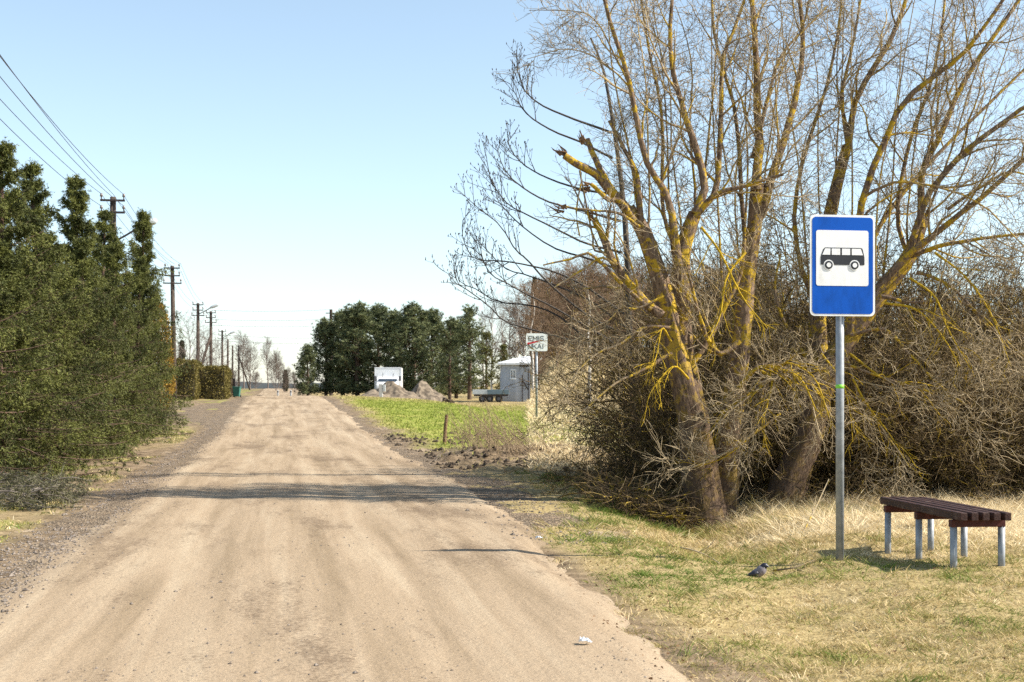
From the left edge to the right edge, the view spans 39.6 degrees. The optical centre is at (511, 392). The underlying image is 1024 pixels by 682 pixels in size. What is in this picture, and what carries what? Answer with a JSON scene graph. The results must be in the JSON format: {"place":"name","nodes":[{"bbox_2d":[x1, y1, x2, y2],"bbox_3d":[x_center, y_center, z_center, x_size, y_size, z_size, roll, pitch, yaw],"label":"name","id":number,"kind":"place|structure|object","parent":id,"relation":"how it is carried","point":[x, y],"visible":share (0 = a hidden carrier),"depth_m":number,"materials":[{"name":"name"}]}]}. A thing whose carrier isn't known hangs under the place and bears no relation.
{"place":"outdoors","nodes":[
{"label":"outdoors","id":0,"kind":"place"},
{"bbox_2d":[0,430,194,542],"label":"roadside grass","id":1,"kind":"structure","parent":0,"point":[51,511],"depth_m":24.02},
{"bbox_2d":[258,388,301,394],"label":"road","id":2,"kind":"structure","parent":0,"point":[269,391],"depth_m":179.57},
{"bbox_2d":[0,414,668,681],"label":"loose gravel","id":3,"kind":"structure","parent":0,"point":[5,600],"depth_m":15.17,"materials":[{"name":"gravel"}]},
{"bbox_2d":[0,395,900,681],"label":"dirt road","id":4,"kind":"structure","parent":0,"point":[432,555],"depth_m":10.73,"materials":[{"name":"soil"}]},
{"bbox_2d":[327,395,620,469],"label":"field grass","id":5,"kind":"structure","parent":0,"point":[418,402],"depth_m":63.13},
{"bbox_2d":[0,347,1023,681],"bbox_3d":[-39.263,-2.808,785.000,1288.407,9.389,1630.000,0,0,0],"label":"ground","id":6,"kind":"structure","parent":0,"point":[576,571],"depth_m":11.42,"materials":[{"name":"soil"}]},
{"bbox_2d":[0,137,85,474],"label":"spruce tree","id":7,"kind":"object","parent":6,"relation":"on","point":[10,205],"visible":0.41,"depth_m":26.62,"materials":[{"name":"plant"}]},
{"bbox_2d":[0,459,94,511],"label":"cut boughs","id":8,"kind":"object","parent":6,"relation":"on","point":[53,488],"visible":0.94,"depth_m":18.45,"materials":[{"name":"plant"}]},
{"bbox_2d":[0,226,98,489],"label":"spruce tree","id":9,"kind":"object","parent":6,"relation":"on","point":[6,412],"visible":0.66,"depth_m":22.88,"materials":[{"name":"plant"}]},
{"bbox_2d":[8,157,139,462],"bbox_3d":[-10.431,-1.210,31.195,3.804,7.823,4.571,0,0,5],"label":"spruce tree","id":10,"kind":"object","parent":6,"relation":"on","point":[32,171],"visible":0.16,"depth_m":31.02,"materials":[{"name":"plant"}]},
{"bbox_2d":[0,240,152,481],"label":"spruce tree","id":11,"kind":"object","parent":6,"relation":"on","point":[8,306],"visible":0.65,"depth_m":24.42,"materials":[{"name":"plant"}]},
{"bbox_2d":[15,231,146,470],"bbox_3d":[-9.422,-0.580,28.444,3.983,5.489,4.429,0,0,-5],"label":"spruce tree","id":12,"kind":"object","parent":6,"relation":"on","point":[71,335],"visible":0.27,"depth_m":28.81,"materials":[{"name":"plant"}]},
{"bbox_2d":[29,173,145,448],"bbox_3d":[-11.008,-1.691,35.999,3.318,7.872,4.740,0,0,-3],"label":"spruce tree","id":13,"kind":"object","parent":6,"relation":"on","point":[77,225],"visible":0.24,"depth_m":35.96,"materials":[{"name":"plant"}]},
{"bbox_2d":[53,236,174,458],"bbox_3d":[-10.415,-0.698,33.594,4.378,6.029,3.984,0,0,13],"label":"spruce tree","id":14,"kind":"object","parent":6,"relation":"on","point":[83,248],"visible":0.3,"depth_m":33.45,"materials":[{"name":"plant"}]},
{"bbox_2d":[0,396,248,596],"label":"gravel shoulder","id":15,"kind":"object","parent":6,"relation":"on","point":[77,520],"visible":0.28,"depth_m":21.90},
{"bbox_2d":[100,193,156,269],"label":"utility pole","id":16,"kind":"object","parent":6,"relation":"on","point":[112,200],"visible":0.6,"depth_m":49.90,"materials":[{"name":"brown wood"}]},
{"bbox_2d":[0,56,236,342],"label":"power wire","id":17,"kind":"object","parent":16,"relation":"attached to","point":[80,152],"visible":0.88,"depth_m":37.09,"materials":[{"name":"metal"}]},
{"bbox_2d":[89,208,169,438],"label":"spruce tree","id":18,"kind":"object","parent":6,"relation":"on","point":[109,229],"visible":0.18,"depth_m":41.47,"materials":[{"name":"plant"}]},
{"bbox_2d":[90,241,178,445],"bbox_3d":[-10.922,-1.085,38.785,3.750,6.243,2.654,0,0,-26],"label":"spruce tree","id":19,"kind":"object","parent":6,"relation":"on","point":[115,258],"visible":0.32,"depth_m":38.77,"materials":[{"name":"plant"}]},
{"bbox_2d":[115,254,195,436],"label":"spruce tree","id":20,"kind":"object","parent":6,"relation":"on","point":[140,269],"visible":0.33,"depth_m":45.07,"materials":[{"name":"plant"}]},
{"bbox_2d":[122,207,191,430],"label":"spruce tree","id":21,"kind":"object","parent":6,"relation":"on","point":[142,227],"visible":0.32,"depth_m":47.96,"materials":[{"name":"plant"}]},
{"bbox_2d":[146,301,175,405],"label":"spruce tree","id":22,"kind":"object","parent":6,"relation":"on","point":[173,383],"visible":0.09,"depth_m":65.91,"materials":[{"name":"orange plant"}]},
{"bbox_2d":[163,264,181,400],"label":"utility pole","id":23,"kind":"object","parent":6,"relation":"on","point":[172,278],"visible":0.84,"depth_m":78.88,"materials":[{"name":"brown wood"}]},
{"bbox_2d":[164,357,203,399],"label":"hedge","id":24,"kind":"object","parent":6,"relation":"on","point":[189,383],"visible":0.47,"depth_m":84.17,"materials":[{"name":"green plant"}]},
{"bbox_2d":[169,308,217,364],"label":"bare tree","id":25,"kind":"object","parent":6,"relation":"on","point":[190,345],"visible":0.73,"depth_m":93.14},
{"bbox_2d":[191,302,218,358],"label":"utility pole","id":26,"kind":"object","parent":6,"relation":"on","point":[198,313],"visible":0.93,"depth_m":111.90,"materials":[{"name":"brown wood"}]},
{"bbox_2d":[202,310,216,365],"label":"utility pole","id":27,"kind":"object","parent":6,"relation":"on","point":[210,332],"visible":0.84,"depth_m":123.88,"materials":[{"name":"brown wood"}]},
{"bbox_2d":[191,323,234,365],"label":"bare tree","id":28,"kind":"object","parent":6,"relation":"on","point":[206,336],"visible":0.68,"depth_m":97.95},
{"bbox_2d":[197,364,232,399],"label":"hedge","id":29,"kind":"object","parent":6,"relation":"on","point":[215,381],"visible":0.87,"depth_m":86.13,"materials":[{"name":"green plant"}]},
{"bbox_2d":[203,336,238,371],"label":"bare tree","id":30,"kind":"object","parent":6,"relation":"on","point":[214,361],"visible":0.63,"depth_m":104.06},
{"bbox_2d":[231,330,252,388],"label":"bare tree","id":31,"kind":"object","parent":6,"relation":"on","point":[239,342],"visible":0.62,"depth_m":261.72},
{"bbox_2d":[232,337,265,389],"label":"bare tree","id":32,"kind":"object","parent":6,"relation":"on","point":[249,359],"visible":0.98,"depth_m":214.31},
{"bbox_2d":[260,336,273,387],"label":"bare tree","id":33,"kind":"object","parent":6,"relation":"on","point":[267,348],"visible":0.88,"depth_m":249.82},
{"bbox_2d":[265,349,288,389],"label":"bare shrub","id":34,"kind":"object","parent":6,"relation":"on","point":[274,365],"visible":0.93,"depth_m":199.70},
{"bbox_2d":[292,343,323,395],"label":"pine tree","id":35,"kind":"object","parent":6,"relation":"on","point":[302,374],"visible":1,"depth_m":123.70,"materials":[{"name":"green plant"}]},
{"bbox_2d":[306,317,349,395],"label":"pine tree","id":36,"kind":"object","parent":6,"relation":"on","point":[323,333],"visible":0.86,"depth_m":126.42,"materials":[{"name":"green plant"}]},
{"bbox_2d":[318,308,365,395],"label":"pine tree","id":37,"kind":"object","parent":6,"relation":"on","point":[336,319],"visible":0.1,"depth_m":130.29,"materials":[{"name":"green plant"}]},
{"bbox_2d":[236,382,461,389],"bbox_3d":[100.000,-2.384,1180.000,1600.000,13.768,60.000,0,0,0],"label":"distant forest","id":38,"kind":"object","parent":6,"relation":"on","point":[262,386],"depth_m":1150.00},
{"bbox_2d":[328,299,384,395],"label":"pine tree","id":39,"kind":"object","parent":6,"relation":"on","point":[358,319],"visible":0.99,"depth_m":125.33,"materials":[{"name":"green plant"}]},
{"bbox_2d":[353,302,392,392],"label":"pine tree","id":40,"kind":"object","parent":6,"relation":"on","point":[378,314],"visible":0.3,"depth_m":131.43,"materials":[{"name":"green plant"}]},
{"bbox_2d":[374,367,402,388],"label":"box truck","id":41,"kind":"object","parent":6,"relation":"on","point":[383,375],"visible":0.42,"depth_m":114.87,"materials":[{"name":"white paint"}]},
{"bbox_2d":[373,308,420,386],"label":"pine tree","id":42,"kind":"object","parent":6,"relation":"on","point":[390,322],"visible":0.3,"depth_m":126.38,"materials":[{"name":"green plant"}]},
{"bbox_2d":[375,381,421,398],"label":"soil heap","id":43,"kind":"object","parent":6,"relation":"on","point":[393,389],"visible":0.45,"depth_m":106.44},
{"bbox_2d":[381,300,445,393],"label":"pine tree","id":44,"kind":"object","parent":6,"relation":"on","point":[416,330],"visible":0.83,"depth_m":123.26,"materials":[{"name":"green plant"}]},
{"bbox_2d":[411,380,445,401],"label":"soil heap","id":45,"kind":"object","parent":6,"relation":"on","point":[422,389],"visible":0.44,"depth_m":107.94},
{"bbox_2d":[410,306,456,392],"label":"pine tree","id":46,"kind":"object","parent":6,"relation":"on","point":[434,319],"visible":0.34,"depth_m":128.51,"materials":[{"name":"green plant"}]},
{"bbox_2d":[429,315,467,398],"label":"pine tree","id":47,"kind":"object","parent":6,"relation":"on","point":[448,346],"visible":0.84,"depth_m":121.83,"materials":[{"name":"green plant"}]},
{"bbox_2d":[433,317,476,397],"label":"pine tree","id":48,"kind":"object","parent":6,"relation":"on","point":[456,393],"visible":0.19,"depth_m":133.50,"materials":[{"name":"green plant"}]},
{"bbox_2d":[450,304,489,399],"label":"pine tree","id":49,"kind":"object","parent":6,"relation":"on","point":[469,333],"visible":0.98,"depth_m":119.70,"materials":[{"name":"green plant"}]},
{"bbox_2d":[318,396,635,535],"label":"gravel shoulder","id":50,"kind":"object","parent":6,"relation":"on","point":[491,497],"visible":0.21,"depth_m":21.86},
{"bbox_2d":[439,392,520,452],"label":"dry weeds","id":51,"kind":"object","parent":6,"relation":"on","point":[486,437],"visible":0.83,"depth_m":32.85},
{"bbox_2d":[473,331,498,396],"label":"pine tree","id":52,"kind":"object","parent":6,"relation":"on","point":[485,360],"visible":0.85,"depth_m":125.81,"materials":[{"name":"green plant"}]},
{"bbox_2d":[473,390,508,401],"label":"flatbed trailer","id":53,"kind":"object","parent":6,"relation":"on","point":[498,394],"visible":0.93,"depth_m":109.10,"materials":[{"name":"metal"}]},
{"bbox_2d":[480,288,504,389],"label":"birch tree","id":54,"kind":"object","parent":6,"relation":"on","point":[491,325],"visible":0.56,"depth_m":157.78,"materials":[{"name":"brown plant"}]},
{"bbox_2d":[384,430,611,473],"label":"soil clods","id":55,"kind":"object","parent":6,"relation":"on","point":[449,464],"visible":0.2,"depth_m":31.81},
{"bbox_2d":[493,344,509,389],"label":"pine tree","id":56,"kind":"object","parent":6,"relation":"on","point":[503,347],"visible":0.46,"depth_m":134.70,"materials":[{"name":"green plant"}]},
{"bbox_2d":[493,299,510,358],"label":"birch tree","id":57,"kind":"object","parent":6,"relation":"on","point":[502,335],"visible":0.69,"depth_m":151.80,"materials":[{"name":"brown plant"}]},
{"bbox_2d":[468,436,539,458],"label":"dry weeds","id":58,"kind":"object","parent":6,"relation":"on","point":[506,448],"visible":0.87,"depth_m":30.88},
{"bbox_2d":[497,286,520,358],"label":"birch tree","id":59,"kind":"object","parent":6,"relation":"on","point":[508,308],"visible":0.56,"depth_m":160.09,"materials":[{"name":"brown plant"}]},
{"bbox_2d":[466,398,552,455],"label":"dry weeds","id":60,"kind":"object","parent":6,"relation":"on","point":[513,435],"visible":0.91,"depth_m":31.49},
{"bbox_2d":[497,356,530,401],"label":"shed","id":61,"kind":"structure","parent":6,"relation":"on","point":[508,370],"depth_m":111.97,"materials":[{"name":"grey metal"}]},
{"bbox_2d":[508,291,525,357],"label":"birch tree","id":62,"kind":"object","parent":6,"relation":"on","point":[516,338],"visible":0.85,"depth_m":154.02,"materials":[{"name":"brown plant"}]},
{"bbox_2d":[425,37,637,464],"bbox_3d":[0.244,-2.204,25.204,3.853,8.150,1.647,0,0,-16],"label":"bare tree","id":63,"kind":"object","parent":6,"relation":"on","point":[625,239],"visible":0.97,"depth_m":24.96,"materials":[{"name":"brown plant"}]},
{"bbox_2d":[517,281,545,389],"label":"birch tree","id":64,"kind":"object","parent":6,"relation":"on","point":[530,331],"visible":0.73,"depth_m":139.86,"materials":[{"name":"brown plant"}]},
{"bbox_2d":[491,276,575,359],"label":"bare tree","id":65,"kind":"object","parent":6,"relation":"on","point":[519,295],"visible":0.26,"depth_m":189.60,"materials":[{"name":"brown plant"}]},
{"bbox_2d":[503,276,567,374],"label":"bare tree","id":66,"kind":"object","parent":6,"relation":"on","point":[539,285],"visible":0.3,"depth_m":166.80,"materials":[{"name":"brown plant"}]},
{"bbox_2d":[526,333,546,415],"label":"town sign","id":67,"kind":"object","parent":6,"relation":"on","point":[535,345],"visible":0.82,"depth_m":61.96,"materials":[{"name":"metal"}]},
{"bbox_2d":[518,299,567,370],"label":"bare tree","id":68,"kind":"object","parent":6,"relation":"on","point":[539,320],"visible":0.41,"depth_m":156.30,"materials":[{"name":"brown plant"}]},
{"bbox_2d":[527,263,583,323],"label":"bare tree","id":69,"kind":"object","parent":6,"relation":"on","point":[559,281],"visible":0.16,"depth_m":197.40,"materials":[{"name":"brown plant"}]},
{"bbox_2d":[535,264,575,320],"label":"bare tree","id":70,"kind":"object","parent":6,"relation":"on","point":[550,279],"visible":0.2,"depth_m":194.40,"materials":[{"name":"brown plant"}]},
{"bbox_2d":[542,318,574,366],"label":"bare tree","id":71,"kind":"object","parent":6,"relation":"on","point":[563,324],"visible":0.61,"depth_m":146.71,"materials":[{"name":"brown plant"}]},
{"bbox_2d":[519,418,627,478],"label":"meadow grass","id":72,"kind":"structure","parent":6,"relation":"on","point":[542,461],"depth_m":32.15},
{"bbox_2d":[523,346,629,425],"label":"hillside grass","id":73,"kind":"structure","parent":6,"relation":"on","point":[530,406],"depth_m":114.21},
{"bbox_2d":[575,271,601,400],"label":"birch tree","id":74,"kind":"object","parent":6,"relation":"on","point":[588,314],"visible":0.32,"depth_m":104.90,"materials":[{"name":"brown plant"}]},
{"bbox_2d":[560,257,620,337],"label":"bare tree","id":75,"kind":"object","parent":6,"relation":"on","point":[586,273],"visible":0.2,"depth_m":191.66,"materials":[{"name":"brown plant"}]},
{"bbox_2d":[532,420,681,497],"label":"willow shrub","id":76,"kind":"object","parent":6,"relation":"on","point":[576,471],"visible":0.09,"depth_m":22.86,"materials":[{"name":"brown plant"}]},
{"bbox_2d":[500,238,806,463],"bbox_3d":[3.031,-0.293,26.223,5.816,5.062,5.896,0,0,-44],"label":"willow shrub","id":77,"kind":"object","parent":6,"relation":"on","point":[545,378],"visible":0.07,"depth_m":26.17,"materials":[{"name":"brown plant"}]},
{"bbox_2d":[520,307,806,484],"bbox_3d":[2.889,0.449,24.683,6.135,4.017,6.355,0,0,3],"label":"willow shrub","id":78,"kind":"object","parent":6,"relation":"on","point":[601,366],"visible":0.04,"depth_m":24.42,"materials":[{"name":"brown plant"}]},
{"bbox_2d":[528,339,812,513],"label":"willow shrub","id":79,"kind":"object","parent":6,"relation":"on","point":[627,458],"visible":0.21,"depth_m":21.57,"materials":[{"name":"brown plant"}]},
{"bbox_2d":[502,290,858,494],"bbox_3d":[2.885,0.249,23.067,5.922,3.858,6.002,0,0,-5],"label":"willow shrub","id":80,"kind":"object","parent":6,"relation":"on","point":[645,405],"visible":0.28,"depth_m":22.23,"materials":[{"name":"brown plant"}]},
{"bbox_2d":[491,0,878,528],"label":"willow tree","id":81,"kind":"object","parent":6,"relation":"on","point":[704,461],"visible":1,"depth_m":19.54,"materials":[{"name":"brown plant"}]},
{"bbox_2d":[514,163,927,473],"bbox_3d":[3.858,-0.812,26.480,7.683,6.923,7.417,0,0,-2],"label":"willow shrub","id":82,"kind":"object","parent":6,"relation":"on","point":[647,341],"visible":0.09,"depth_m":25.71,"materials":[{"name":"brown plant"}]},
{"bbox_2d":[495,246,950,499],"bbox_3d":[3.394,0.035,22.763,7.499,4.760,7.767,0,0,-10],"label":"willow shrub","id":83,"kind":"object","parent":6,"relation":"on","point":[675,418],"visible":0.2,"depth_m":22.02,"materials":[{"name":"brown plant"}]},
{"bbox_2d":[747,563,768,576],"bbox_3d":[2.085,1.544,12.210,0.229,0.174,0.138,0,0,-5],"label":"bird","id":84,"kind":"object","parent":6,"relation":"on","point":[760,570],"visible":0.82,"depth_m":12.16},
{"bbox_2d":[625,386,891,508],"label":"willow shrub","id":85,"kind":"object","parent":6,"relation":"on","point":[775,467],"visible":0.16,"depth_m":21.55,"materials":[{"name":"brown plant"}]},
{"bbox_2d":[567,189,965,418],"bbox_3d":[4.969,-0.924,26.397,7.158,6.020,7.256,0,0,41],"label":"willow shrub","id":86,"kind":"object","parent":6,"relation":"on","point":[755,292],"visible":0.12,"depth_m":24.98,"materials":[{"name":"brown plant"}]},
{"bbox_2d":[550,448,1023,535],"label":"brushwood","id":87,"kind":"object","parent":6,"relation":"on","point":[670,508],"visible":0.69,"depth_m":19.03,"materials":[{"name":"brown plant"}]},
{"bbox_2d":[577,247,1023,462],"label":"willow shrub","id":88,"kind":"object","parent":6,"relation":"on","point":[853,353],"visible":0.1,"depth_m":22.56,"materials":[{"name":"brown plant"}]},
{"bbox_2d":[600,161,1002,402],"bbox_3d":[5.676,-0.980,26.951,8.112,7.334,8.403,0,0,-7],"label":"willow shrub","id":89,"kind":"object","parent":6,"relation":"on","point":[789,241],"visible":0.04,"depth_m":25.95,"materials":[{"name":"brown plant"}]},
{"bbox_2d":[614,256,1021,505],"bbox_3d":[5.103,0.022,22.853,7.061,4.463,6.817,0,0,28],"label":"willow shrub","id":90,"kind":"object","parent":6,"relation":"on","point":[821,462],"visible":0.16,"depth_m":21.69,"materials":[{"name":"brown plant"}]},
{"bbox_2d":[810,214,874,560],"bbox_3d":[2.981,0.083,12.887,0.617,3.378,0.118,0,0,-9],"label":"bus stop sign","id":91,"kind":"object","parent":6,"relation":"on","point":[842,266],"visible":0.99,"depth_m":12.85,"materials":[{"name":"metal"}]},
{"bbox_2d":[690,166,1023,402],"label":"willow shrub","id":92,"kind":"object","parent":6,"relation":"on","point":[791,246],"visible":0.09,"depth_m":26.18,"materials":[{"name":"brown plant"}]},
{"bbox_2d":[695,256,1023,472],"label":"willow shrub","id":93,"kind":"object","parent":6,"relation":"on","point":[874,349],"visible":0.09,"depth_m":22.65,"materials":[{"name":"brown plant"}]},
{"bbox_2d":[703,0,1023,506],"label":"willow tree","id":94,"kind":"object","parent":6,"relation":"on","point":[892,277],"visible":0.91,"depth_m":20.49,"materials":[{"name":"brown plant"}]},
{"bbox_2d":[703,282,1023,507],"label":"willow shrub","id":95,"kind":"object","parent":6,"relation":"on","point":[925,422],"visible":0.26,"depth_m":21.37,"materials":[{"name":"brown plant"}]},
{"bbox_2d":[709,250,1023,472],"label":"willow shrub","id":96,"kind":"object","parent":6,"relation":"on","point":[1008,322],"visible":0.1,"depth_m":22.42,"materials":[{"name":"brown plant"}]},
{"bbox_2d":[724,178,1023,451],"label":"willow shrub","id":97,"kind":"object","parent":6,"relation":"on","point":[940,287],"visible":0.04,"depth_m":25.34,"materials":[{"name":"brown plant"}]},
{"bbox_2d":[750,371,1011,499],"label":"willow shrub","id":98,"kind":"object","parent":6,"relation":"on","point":[858,484],"visible":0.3,"depth_m":21.37,"materials":[{"name":"brown plant"}]},
{"bbox_2d":[794,259,1023,434],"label":"willow shrub","id":99,"kind":"object","parent":6,"relation":"on","point":[928,295],"visible":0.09,"depth_m":23.42,"materials":[{"name":"brown plant"}]},
{"bbox_2d":[799,182,1023,418],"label":"willow shrub","id":100,"kind":"object","parent":6,"relation":"on","point":[990,303],"visible":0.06,"depth_m":25.20,"materials":[{"name":"brown plant"}]},
{"bbox_2d":[800,274,1023,494],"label":"willow shrub","id":101,"kind":"object","parent":6,"relation":"on","point":[996,423],"visible":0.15,"depth_m":21.52,"materials":[{"name":"brown plant"}]},
{"bbox_2d":[826,346,1023,501],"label":"willow shrub","id":102,"kind":"object","parent":6,"relation":"on","point":[963,464],"visible":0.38,"depth_m":21.23,"materials":[{"name":"brown plant"}]},
{"bbox_2d":[862,257,1023,489],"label":"willow shrub","id":103,"kind":"object","parent":6,"relation":"on","point":[1018,310],"visible":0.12,"depth_m":22.11,"materials":[{"name":"brown plant"}]},
{"bbox_2d":[880,496,1010,568],"bbox_3d":[3.880,1.368,12.860,0.488,0.728,1.869,0,0,-6],"label":"bench","id":104,"kind":"object","parent":6,"relation":"on","point":[964,517],"visible":0.86,"depth_m":12.69,"materials":[{"name":"wood"}]},
{"bbox_2d":[889,224,1023,368],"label":"willow shrub","id":105,"kind":"object","parent":6,"relation":"on","point":[976,278],"visible":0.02,"depth_m":25.03,"materials":[{"name":"brown plant"}]},
{"bbox_2d":[890,392,1023,498],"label":"willow shrub","id":106,"kind":"object","parent":6,"relation":"on","point":[1022,460],"visible":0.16,"depth_m":21.32,"materials":[{"name":"brown plant"}]},
{"bbox_2d":[0,0,1023,386],"label":"sky","id":107,"kind":"structure","parent":0,"point":[293,158],"materials":[{"name":"blue"}]},
{"bbox_2d":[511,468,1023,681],"bbox_3d":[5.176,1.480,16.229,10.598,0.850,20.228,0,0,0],"label":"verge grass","id":108,"kind":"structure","parent":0,"point":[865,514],"depth_m":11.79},
{"bbox_2d":[458,482,1010,681],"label":"fallen leaves","id":109,"kind":"object","parent":108,"relation":"on","point":[723,599],"depth_m":10.21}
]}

